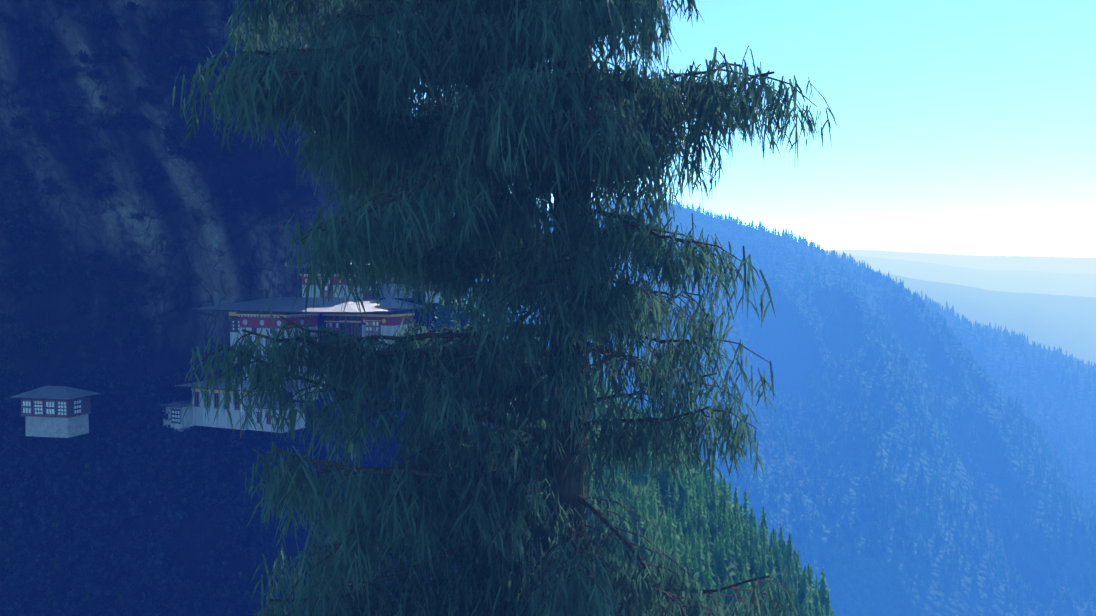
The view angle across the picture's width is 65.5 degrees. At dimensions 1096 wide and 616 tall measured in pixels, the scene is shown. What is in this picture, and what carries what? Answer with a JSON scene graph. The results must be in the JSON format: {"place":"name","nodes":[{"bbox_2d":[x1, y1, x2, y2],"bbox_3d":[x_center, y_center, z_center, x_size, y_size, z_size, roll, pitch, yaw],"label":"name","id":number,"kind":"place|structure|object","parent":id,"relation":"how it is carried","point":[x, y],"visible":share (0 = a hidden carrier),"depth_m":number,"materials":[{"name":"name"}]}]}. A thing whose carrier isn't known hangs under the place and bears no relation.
{"place":"outdoors","nodes":[
{"label":"outdoors","id":0,"kind":"place"},
{"bbox_2d":[409,0,1095,257],"label":"sky","id":1,"kind":"structure","parent":0,"point":[965,127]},
{"bbox_2d":[444,200,1095,615],"bbox_3d":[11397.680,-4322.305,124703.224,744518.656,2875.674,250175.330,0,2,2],"label":"mountain","id":2,"kind":"structure","parent":0,"point":[1046,302],"depth_m":2983.56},
{"bbox_2d":[0,0,543,615],"bbox_3d":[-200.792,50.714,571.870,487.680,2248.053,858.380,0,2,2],"label":"cliff rock","id":3,"kind":"object","parent":2,"relation":"on","point":[198,244],"visible":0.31,"depth_m":183.66,"materials":[{"name":"blue stone"}]},
{"bbox_2d":[9,230,456,439],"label":"monastery buildings","id":4,"kind":"structure","parent":3,"relation":"on","point":[57,411],"depth_m":183.92,"materials":[{"name":"white paint"}]},
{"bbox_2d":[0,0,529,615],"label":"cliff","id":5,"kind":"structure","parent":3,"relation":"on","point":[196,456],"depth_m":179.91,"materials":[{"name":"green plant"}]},
{"bbox_2d":[431,286,510,430],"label":"cliff pines","id":6,"kind":"object","parent":3,"relation":"on","point":[446,319],"depth_m":186.16,"materials":[{"name":"green plant"}]},
{"bbox_2d":[171,0,837,615],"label":"conifer tree","id":7,"kind":"object","parent":2,"relation":"on","point":[523,156],"depth_m":7.53,"materials":[{"name":"green plant"}]},
{"bbox_2d":[503,337,833,615],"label":"slope forest trees","id":8,"kind":"object","parent":2,"relation":"on","point":[732,553],"visible":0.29,"depth_m":809.01,"materials":[{"name":"green plant"}]},
{"bbox_2d":[454,196,1095,615],"bbox_3d":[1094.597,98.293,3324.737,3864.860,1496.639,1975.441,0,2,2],"label":"forest trees","id":9,"kind":"object","parent":2,"relation":"on","point":[1070,500],"visible":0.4,"depth_m":2819.01,"materials":[{"name":"blue plant"}]},
{"bbox_2d":[537,196,1025,340],"bbox_3d":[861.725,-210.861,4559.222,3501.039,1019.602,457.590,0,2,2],"label":"ridge forest trees","id":10,"kind":"object","parent":2,"relation":"on","point":[760,228],"visible":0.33,"depth_m":4370.27,"materials":[{"name":"blue plant"}]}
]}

